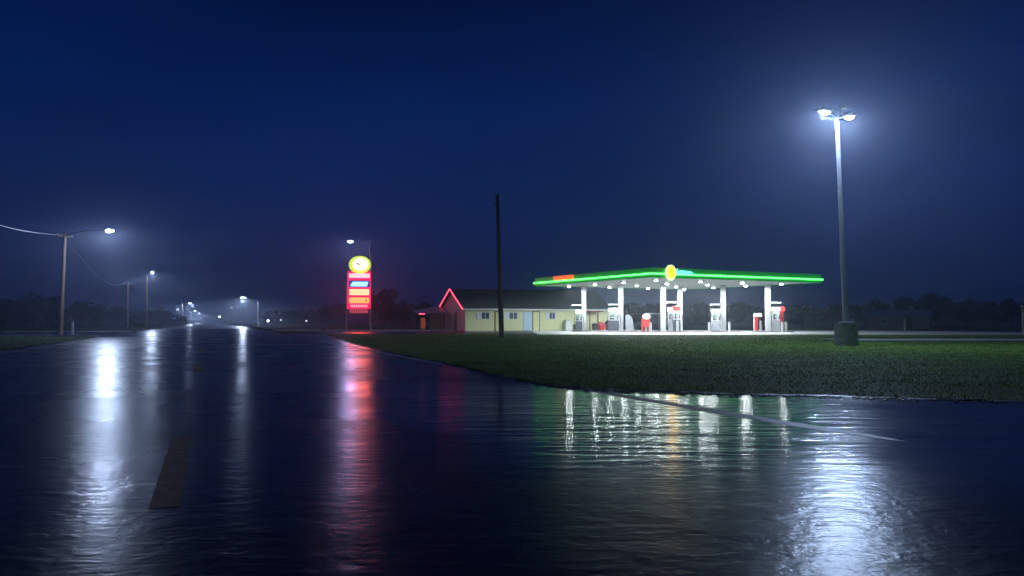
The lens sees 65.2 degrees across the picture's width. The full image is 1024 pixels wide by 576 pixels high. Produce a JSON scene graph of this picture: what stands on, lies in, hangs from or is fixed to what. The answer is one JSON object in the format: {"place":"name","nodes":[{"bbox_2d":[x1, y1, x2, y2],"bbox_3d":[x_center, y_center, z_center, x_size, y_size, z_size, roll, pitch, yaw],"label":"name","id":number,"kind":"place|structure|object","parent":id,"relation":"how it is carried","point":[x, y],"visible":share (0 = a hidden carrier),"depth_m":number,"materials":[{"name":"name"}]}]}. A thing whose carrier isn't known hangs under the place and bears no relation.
{"place":"outdoors","nodes":[
{"label":"outdoors","id":0,"kind":"place"},
{"bbox_2d":[0,336,98,349],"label":"lawn","id":1,"kind":"structure","parent":0,"point":[28,340],"depth_m":40.81,"materials":[{"name":"green plant"}]},
{"bbox_2d":[0,332,130,336],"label":"side road","id":2,"kind":"structure","parent":0,"point":[101,334],"depth_m":67.29,"materials":[{"name":"grey asphalt"}]},
{"bbox_2d":[71,322,73,333],"bbox_3d":[-34.374,3.128,62.571,0.170,1.000,0.131,0,-2,0],"label":"marker post","id":3,"kind":"object","parent":2,"relation":"on","point":[72,327],"visible":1,"depth_m":62.52,"materials":[{"name":"white metal"}]},
{"bbox_2d":[161,324,251,328],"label":"road","id":4,"kind":"structure","parent":0,"point":[207,326],"depth_m":134.91,"materials":[{"name":"grey asphalt"}]},
{"bbox_2d":[276,331,535,333],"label":"side street","id":5,"kind":"structure","parent":0,"point":[433,332],"depth_m":73.46,"materials":[{"name":"grey asphalt"}]},
{"bbox_2d":[346,253,371,330],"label":"price sign","id":6,"kind":"object","parent":5,"relation":"on","point":[358,289],"visible":1,"depth_m":87.34,"materials":[{"name":"metal"}]},
{"bbox_2d":[0,322,1021,402],"bbox_3d":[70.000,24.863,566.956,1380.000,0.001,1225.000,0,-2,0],"label":"ground","id":7,"kind":"structure","parent":0,"point":[360,326],"depth_m":142.51,"materials":[{"name":"soil"}]},
{"bbox_2d":[0,298,26,326],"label":"broadleaf tree","id":8,"kind":"object","parent":7,"relation":"on","point":[4,310],"visible":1,"depth_m":169.39,"materials":[{"name":"green plant"}]},
{"bbox_2d":[15,292,59,325],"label":"broadleaf tree","id":9,"kind":"object","parent":7,"relation":"on","point":[31,306],"visible":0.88,"depth_m":174.60,"materials":[{"name":"green plant"}]},
{"bbox_2d":[0,335,98,336],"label":"kerb","id":10,"kind":"structure","parent":7,"relation":"on","point":[49,335],"depth_m":53.17,"materials":[{"name":"grey concrete"}]},
{"bbox_2d":[43,296,67,325],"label":"broadleaf tree","id":11,"kind":"object","parent":7,"relation":"on","point":[50,316],"visible":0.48,"depth_m":184.10,"materials":[{"name":"green plant"}]},
{"bbox_2d":[0,331,131,332],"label":"kerb","id":12,"kind":"structure","parent":7,"relation":"on","point":[66,331],"depth_m":76.20,"materials":[{"name":"grey concrete"}]},
{"bbox_2d":[65,300,96,325],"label":"broadleaf tree","id":13,"kind":"object","parent":7,"relation":"on","point":[81,311],"visible":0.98,"depth_m":188.87,"materials":[{"name":"green plant"}]},
{"bbox_2d":[56,228,114,334],"bbox_3d":[-32.736,-0.451,61.843,4.759,8.139,1.480,0,-2,6],"label":"utility pole","id":14,"kind":"object","parent":7,"relation":"on","point":[62,294],"visible":1,"depth_m":61.95,"materials":[{"name":"brown wood"}]},
{"bbox_2d":[0,225,63,234],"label":"overhead wire","id":15,"kind":"object","parent":14,"relation":"attached to","point":[32,232],"visible":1,"depth_m":57.66,"materials":[{"name":"grey"}]},
{"bbox_2d":[68,238,124,285],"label":"overhead wire","id":16,"kind":"object","parent":14,"relation":"attached to","point":[88,266],"visible":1,"depth_m":75.84,"materials":[{"name":"grey"}]},
{"bbox_2d":[87,303,116,325],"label":"broadleaf tree","id":17,"kind":"object","parent":7,"relation":"on","point":[96,313],"visible":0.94,"depth_m":199.51,"materials":[{"name":"green plant"}]},
{"bbox_2d":[109,306,125,325],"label":"broadleaf tree","id":18,"kind":"object","parent":7,"relation":"on","point":[120,315],"visible":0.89,"depth_m":214.02,"materials":[{"name":"green plant"}]},
{"bbox_2d":[123,282,127,327],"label":"utility pole","id":19,"kind":"object","parent":7,"relation":"on","point":[127,307],"visible":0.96,"depth_m":121.86,"materials":[{"name":"brown wood"}]},
{"bbox_2d":[145,271,153,327],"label":"utility pole","id":20,"kind":"object","parent":7,"relation":"on","point":[146,310],"visible":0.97,"depth_m":123.95,"materials":[{"name":"brown wood"}]},
{"bbox_2d":[148,308,174,324],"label":"broadleaf tree","id":21,"kind":"object","parent":7,"relation":"on","point":[161,316],"visible":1,"depth_m":239.39,"materials":[{"name":"green plant"}]},
{"bbox_2d":[122,315,319,322],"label":"woods","id":22,"kind":"object","parent":7,"relation":"on","point":[211,319],"visible":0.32,"depth_m":936.69,"materials":[{"name":"green plant"}]},
{"bbox_2d":[240,297,258,325],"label":"street lamp","id":23,"kind":"object","parent":7,"relation":"on","point":[258,309],"visible":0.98,"depth_m":177.90,"materials":[{"name":"metal"}]},
{"bbox_2d":[282,310,299,324],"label":"broadleaf tree","id":24,"kind":"object","parent":7,"relation":"on","point":[293,315],"visible":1,"depth_m":268.99,"materials":[{"name":"green plant"}]},
{"bbox_2d":[272,330,321,330],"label":"kerb","id":25,"kind":"structure","parent":7,"relation":"on","point":[296,330],"depth_m":87.28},
{"bbox_2d":[347,240,371,329],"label":"street lamp","id":26,"kind":"object","parent":7,"relation":"on","point":[350,241],"visible":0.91,"depth_m":92.60,"materials":[{"name":"grey metal"}]},
{"bbox_2d":[365,308,378,325],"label":"broadleaf tree","id":27,"kind":"object","parent":7,"relation":"on","point":[373,314],"visible":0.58,"depth_m":189.23,"materials":[{"name":"green plant"}]},
{"bbox_2d":[368,288,400,326],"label":"broadleaf tree","id":28,"kind":"object","parent":7,"relation":"on","point":[386,306],"visible":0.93,"depth_m":148.81,"materials":[{"name":"green plant"}]},
{"bbox_2d":[389,300,417,326],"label":"broadleaf tree","id":29,"kind":"object","parent":7,"relation":"on","point":[404,313],"visible":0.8,"depth_m":158.76,"materials":[{"name":"green plant"}]},
{"bbox_2d":[412,302,433,323],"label":"broadleaf tree","id":30,"kind":"object","parent":7,"relation":"on","point":[423,305],"visible":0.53,"depth_m":149.16,"materials":[{"name":"green plant"}]},
{"bbox_2d":[325,330,530,330],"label":"kerb","id":31,"kind":"structure","parent":7,"relation":"on","point":[404,330],"depth_m":87.30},
{"bbox_2d":[413,306,448,330],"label":"lean to shed","id":32,"kind":"object","parent":7,"relation":"on","point":[437,318],"visible":0.9,"depth_m":88.69,"materials":[{"name":"brown wood"}]},
{"bbox_2d":[0,303,1022,324],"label":"woods","id":33,"kind":"object","parent":7,"relation":"on","point":[338,313],"visible":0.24,"depth_m":297.03,"materials":[{"name":"green plant"}]},
{"bbox_2d":[623,302,644,322],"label":"broadleaf tree","id":34,"kind":"object","parent":7,"relation":"on","point":[630,308],"visible":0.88,"depth_m":164.59,"materials":[{"name":"green plant"}]},
{"bbox_2d":[644,301,676,323],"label":"broadleaf tree","id":35,"kind":"object","parent":7,"relation":"on","point":[656,309],"visible":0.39,"depth_m":169.49,"materials":[{"name":"green plant"}]},
{"bbox_2d":[690,302,712,326],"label":"broadleaf tree","id":36,"kind":"object","parent":7,"relation":"on","point":[702,312],"visible":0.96,"depth_m":168.94,"materials":[{"name":"green plant"}]},
{"bbox_2d":[726,302,750,325],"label":"broadleaf tree","id":37,"kind":"object","parent":7,"relation":"on","point":[740,310],"visible":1,"depth_m":179.18,"materials":[{"name":"green plant"}]},
{"bbox_2d":[533,330,1023,334],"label":"forecourt","id":38,"kind":"structure","parent":7,"relation":"on","point":[799,332],"depth_m":66.48,"materials":[{"name":"concrete"}]},
{"bbox_2d":[439,288,610,330],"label":"station building","id":39,"kind":"structure","parent":38,"relation":"on","point":[531,310],"depth_m":87.53,"materials":[{"name":"yellow paint"}]},
{"bbox_2d":[454,312,456,330],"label":"gable door","id":40,"kind":"structure","parent":39,"relation":"in","point":[455,313],"depth_m":86.57,"materials":[{"name":"red wood"}]},
{"bbox_2d":[477,312,489,318],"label":"window","id":41,"kind":"structure","parent":39,"relation":"in","point":[480,315],"depth_m":84.64,"materials":[{"name":"white glass"}]},
{"bbox_2d":[504,312,517,318],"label":"window","id":42,"kind":"structure","parent":39,"relation":"in","point":[507,315],"depth_m":85.89,"materials":[{"name":"white glass"}]},
{"bbox_2d":[523,312,531,330],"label":"door","id":43,"kind":"structure","parent":39,"relation":"in","point":[527,316],"depth_m":86.63,"materials":[{"name":"metal"}]},
{"bbox_2d":[533,312,538,330],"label":"door","id":44,"kind":"structure","parent":39,"relation":"in","point":[535,314],"depth_m":87.03,"materials":[{"name":"yellow"}]},
{"bbox_2d":[546,312,555,318],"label":"window","id":45,"kind":"structure","parent":39,"relation":"in","point":[549,315],"depth_m":87.75,"materials":[{"name":"white metal"}]},
{"bbox_2d":[563,320,571,330],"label":"ice chest","id":46,"kind":"object","parent":38,"relation":"on","point":[567,325],"visible":1,"depth_m":87.67,"materials":[{"name":"white metal"}]},
{"bbox_2d":[571,286,586,329],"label":"canopy column","id":47,"kind":"structure","parent":38,"relation":"on","point":[583,293],"depth_m":78.78,"materials":[{"name":"white metal"}]},
{"bbox_2d":[533,265,822,289],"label":"fuel canopy","id":48,"kind":"object","parent":47,"relation":"on","point":[671,277],"visible":0.99,"depth_m":69.86,"materials":[{"name":"green"}]},
{"bbox_2d":[572,330,599,331],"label":"pump island","id":49,"kind":"structure","parent":38,"relation":"on","point":[585,330],"depth_m":77.85,"materials":[{"name":"concrete"}]},
{"bbox_2d":[574,310,583,329],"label":"fuel pump","id":50,"kind":"object","parent":49,"relation":"on","point":[578,323],"visible":1,"depth_m":77.67,"materials":[{"name":"grey metal"}]},
{"bbox_2d":[592,323,596,329],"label":"planter tub","id":51,"kind":"object","parent":38,"relation":"on","point":[594,326],"visible":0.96,"depth_m":87.20,"materials":[{"name":"grey concrete"}]},
{"bbox_2d":[586,311,602,329],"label":"shop entrance porch","id":52,"kind":"object","parent":38,"relation":"on","point":[590,318],"visible":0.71,"depth_m":88.26,"materials":[{"name":"red"}]},
{"bbox_2d":[598,322,604,329],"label":"planter tub","id":53,"kind":"object","parent":38,"relation":"on","point":[601,325],"visible":0.97,"depth_m":87.59,"materials":[{"name":"red paint"}]},
{"bbox_2d":[608,285,623,330],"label":"canopy column","id":54,"kind":"structure","parent":38,"relation":"on","point":[620,299],"depth_m":76.29,"materials":[{"name":"white metal"}]},
{"bbox_2d":[600,330,640,331],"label":"pump island","id":55,"kind":"structure","parent":38,"relation":"on","point":[618,331],"depth_m":75.44,"materials":[{"name":"concrete"}]},
{"bbox_2d":[607,308,620,330],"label":"fuel pump","id":56,"kind":"object","parent":55,"relation":"on","point":[613,323],"visible":1,"depth_m":75.66,"materials":[{"name":"grey metal"}]},
{"bbox_2d":[641,314,650,331],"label":"service bin","id":57,"kind":"object","parent":38,"relation":"on","point":[645,320],"visible":0.79,"depth_m":74.68,"materials":[{"name":"red paint"}]},
{"bbox_2d":[649,322,651,332],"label":"bollard","id":58,"kind":"object","parent":38,"relation":"on","point":[650,327],"visible":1,"depth_m":72.43,"materials":[{"name":"white metal"}]},
{"bbox_2d":[646,313,659,330],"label":"display rack","id":59,"kind":"object","parent":38,"relation":"on","point":[658,327],"visible":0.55,"depth_m":75.72,"materials":[{"name":"grey metal"}]},
{"bbox_2d":[659,284,676,331],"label":"canopy column","id":60,"kind":"structure","parent":38,"relation":"on","point":[663,302],"depth_m":73.78,"materials":[{"name":"white metal"}]},
{"bbox_2d":[636,331,702,331],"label":"pump island","id":61,"kind":"structure","parent":38,"relation":"on","point":[674,331],"depth_m":74.84,"materials":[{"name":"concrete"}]},
{"bbox_2d":[667,307,674,330],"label":"fuel pump","id":62,"kind":"object","parent":61,"relation":"on","point":[670,310],"visible":0.67,"depth_m":75.89,"materials":[{"name":"white metal"}]},
{"bbox_2d":[672,306,682,330],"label":"fuel pump","id":63,"kind":"object","parent":61,"relation":"on","point":[676,316],"visible":1,"depth_m":74.09,"materials":[{"name":"grey metal"}]},
{"bbox_2d":[676,321,678,330],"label":"bollard","id":64,"kind":"object","parent":38,"relation":"on","point":[677,325],"visible":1,"depth_m":72.22,"materials":[{"name":"white metal"}]},
{"bbox_2d":[677,287,682,330],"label":"canopy column","id":65,"kind":"structure","parent":38,"relation":"on","point":[679,296],"depth_m":79.80,"materials":[{"name":"white metal"}]},
{"bbox_2d":[708,322,710,331],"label":"bollard","id":66,"kind":"object","parent":38,"relation":"on","point":[709,326],"visible":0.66,"depth_m":74.03,"materials":[{"name":"white metal"}]},
{"bbox_2d":[710,285,726,329],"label":"canopy column","id":67,"kind":"structure","parent":38,"relation":"on","point":[722,304],"depth_m":76.79,"materials":[{"name":"white metal"}]},
{"bbox_2d":[700,330,740,331],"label":"pump island","id":68,"kind":"structure","parent":38,"relation":"on","point":[722,331],"depth_m":76.04,"materials":[{"name":"concrete"}]},
{"bbox_2d":[711,309,722,330],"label":"fuel pump","id":69,"kind":"object","parent":68,"relation":"on","point":[715,320],"visible":0.99,"depth_m":75.88,"materials":[{"name":"white metal"}]},
{"bbox_2d":[728,322,730,331],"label":"bollard","id":70,"kind":"object","parent":38,"relation":"on","point":[729,326],"visible":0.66,"depth_m":74.43,"materials":[{"name":"white metal"}]},
{"bbox_2d":[753,313,761,330],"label":"squeegee station","id":71,"kind":"object","parent":38,"relation":"on","point":[755,323],"visible":0.87,"depth_m":74.77,"materials":[{"name":"red paint"}]},
{"bbox_2d":[763,284,780,330],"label":"canopy column","id":72,"kind":"structure","parent":38,"relation":"on","point":[768,302],"depth_m":74.79,"materials":[{"name":"white metal"}]},
{"bbox_2d":[753,331,793,331],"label":"pump island","id":73,"kind":"structure","parent":38,"relation":"on","point":[771,331],"depth_m":73.85,"materials":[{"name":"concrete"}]},
{"bbox_2d":[771,306,784,330],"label":"fuel pump","id":74,"kind":"object","parent":73,"relation":"on","point":[777,318],"visible":0.94,"depth_m":74.30,"materials":[{"name":"white metal"}]},
{"bbox_2d":[781,322,783,331],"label":"bollard","id":75,"kind":"object","parent":38,"relation":"on","point":[782,326],"visible":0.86,"depth_m":73.22,"materials":[{"name":"white metal"}]},
{"bbox_2d":[1020,306,1023,333],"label":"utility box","id":76,"kind":"object","parent":38,"relation":"on","point":[1022,310],"visible":0.82,"depth_m":61.95,"materials":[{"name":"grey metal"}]},
{"bbox_2d":[789,301,821,325],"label":"broadleaf tree","id":77,"kind":"object","parent":7,"relation":"on","point":[799,312],"visible":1,"depth_m":189.31,"materials":[{"name":"green plant"}]},
{"bbox_2d":[816,303,842,325],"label":"broadleaf tree","id":78,"kind":"object","parent":7,"relation":"on","point":[832,310],"visible":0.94,"depth_m":184.34,"materials":[{"name":"green plant"}]},
{"bbox_2d":[848,303,862,322],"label":"broadleaf tree","id":79,"kind":"object","parent":7,"relation":"on","point":[854,315],"visible":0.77,"depth_m":179.71,"materials":[{"name":"green plant"}]},
{"bbox_2d":[856,298,891,315],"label":"broadleaf tree","id":80,"kind":"object","parent":7,"relation":"on","point":[872,306],"visible":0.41,"depth_m":169.11,"materials":[{"name":"green plant"}]},
{"bbox_2d":[861,306,933,327],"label":"farmhouse","id":81,"kind":"object","parent":7,"relation":"on","point":[893,318],"visible":0.95,"depth_m":117.93,"materials":[{"name":"grey"}]},
{"bbox_2d":[880,318,886,323],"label":"window","id":82,"kind":"structure","parent":81,"relation":"in","point":[882,320],"depth_m":118.06,"materials":[{"name":"black glass"}]},
{"bbox_2d":[906,317,912,327],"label":"door","id":83,"kind":"structure","parent":81,"relation":"in","point":[909,324],"depth_m":117.03,"materials":[{"name":"grey wood"}]},
{"bbox_2d":[891,296,915,309],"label":"broadleaf tree","id":84,"kind":"object","parent":7,"relation":"on","point":[903,303],"visible":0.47,"depth_m":164.44,"materials":[{"name":"green plant"}]},
{"bbox_2d":[908,293,939,320],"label":"broadleaf tree","id":85,"kind":"object","parent":7,"relation":"on","point":[928,302],"visible":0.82,"depth_m":158.23,"materials":[{"name":"green plant"}]},
{"bbox_2d":[932,296,965,326],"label":"broadleaf tree","id":86,"kind":"object","parent":7,"relation":"on","point":[943,306],"visible":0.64,"depth_m":164.00,"materials":[{"name":"green plant"}]},
{"bbox_2d":[951,297,990,326],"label":"broadleaf tree","id":87,"kind":"object","parent":7,"relation":"on","point":[968,309],"visible":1,"depth_m":159.83,"materials":[{"name":"green plant"}]},
{"bbox_2d":[981,301,1000,326],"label":"broadleaf tree","id":88,"kind":"object","parent":7,"relation":"on","point":[993,316],"visible":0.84,"depth_m":169.60,"materials":[{"name":"green plant"}]},
{"bbox_2d":[998,297,1021,326],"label":"broadleaf tree","id":89,"kind":"object","parent":7,"relation":"on","point":[1010,310],"visible":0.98,"depth_m":149.68,"materials":[{"name":"green plant"}]},
{"bbox_2d":[0,323,1023,575],"bbox_3d":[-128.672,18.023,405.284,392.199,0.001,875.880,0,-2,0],"label":"road","id":90,"kind":"structure","parent":0,"point":[314,455],"depth_m":5.27,"materials":[{"name":"black asphalt"}]},
{"bbox_2d":[0,338,99,353],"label":"edge line","id":91,"kind":"object","parent":90,"relation":"on","point":[45,346],"visible":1,"depth_m":30.85,"materials":[{"name":"white paint"}]},
{"bbox_2d":[149,332,206,508],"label":"line","id":92,"kind":"object","parent":90,"relation":"on","point":[168,488],"visible":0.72,"depth_m":5.23,"materials":[{"name":"yellow paint"}]},
{"bbox_2d":[159,340,199,418],"bbox_3d":[-12.530,2.331,31.747,0.029,0.001,50.388,1,-3,-21],"label":"joint","id":93,"kind":"object","parent":90,"relation":"on","point":[174,389],"visible":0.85,"depth_m":11.34,"materials":[{"name":"black asphalt"}]},
{"bbox_2d":[325,342,906,441],"bbox_3d":[-3.089,1.960,22.874,0.383,0.001,34.893,1,-3,-21],"label":"edge line","id":94,"kind":"object","parent":90,"relation":"on","point":[776,421],"visible":0.89,"depth_m":8.60,"materials":[{"name":"white paint"}]},
{"bbox_2d":[0,0,1023,321],"label":"sky","id":95,"kind":"structure","parent":0,"point":[231,150],"materials":[{"name":"blue"}]},
{"bbox_2d":[625,315,633,330],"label":"windscreen service unit","id":96,"kind":"object","parent":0,"point":[629,326],"visible":1,"depth_m":75.93,"materials":[{"name":"white plastic"}]},
{"bbox_2d":[324,333,1023,401],"bbox_3d":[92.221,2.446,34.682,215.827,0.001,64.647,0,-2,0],"label":"lawn","id":97,"kind":"structure","parent":0,"point":[350,338],"depth_m":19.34,"materials":[{"name":"green plant"}]},
{"bbox_2d":[493,194,503,337],"bbox_3d":[-0.852,-1.383,50.102,0.727,9.018,0.340,0,-2,0],"label":"utility pole","id":98,"kind":"object","parent":97,"relation":"on","point":[500,305],"visible":0.94,"depth_m":49.97,"materials":[{"name":"brown wood"}]},
{"bbox_2d":[815,104,858,345],"bbox_3d":[13.681,-2.711,33.139,1.989,10.179,1.082,2,-3,-35],"label":"floodlight mast","id":99,"kind":"object","parent":97,"relation":"on","point":[845,332],"visible":0.98,"depth_m":33.17,"materials":[{"name":"metal"}]},
{"bbox_2d":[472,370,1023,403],"bbox_3d":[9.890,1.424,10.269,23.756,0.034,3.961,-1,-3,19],"label":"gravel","id":100,"kind":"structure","parent":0,"point":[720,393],"depth_m":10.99,"materials":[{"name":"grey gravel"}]},
{"bbox_2d":[859,339,1023,339],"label":"path","id":101,"kind":"structure","parent":0,"point":[941,339],"depth_m":42.27,"materials":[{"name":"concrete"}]}
]}

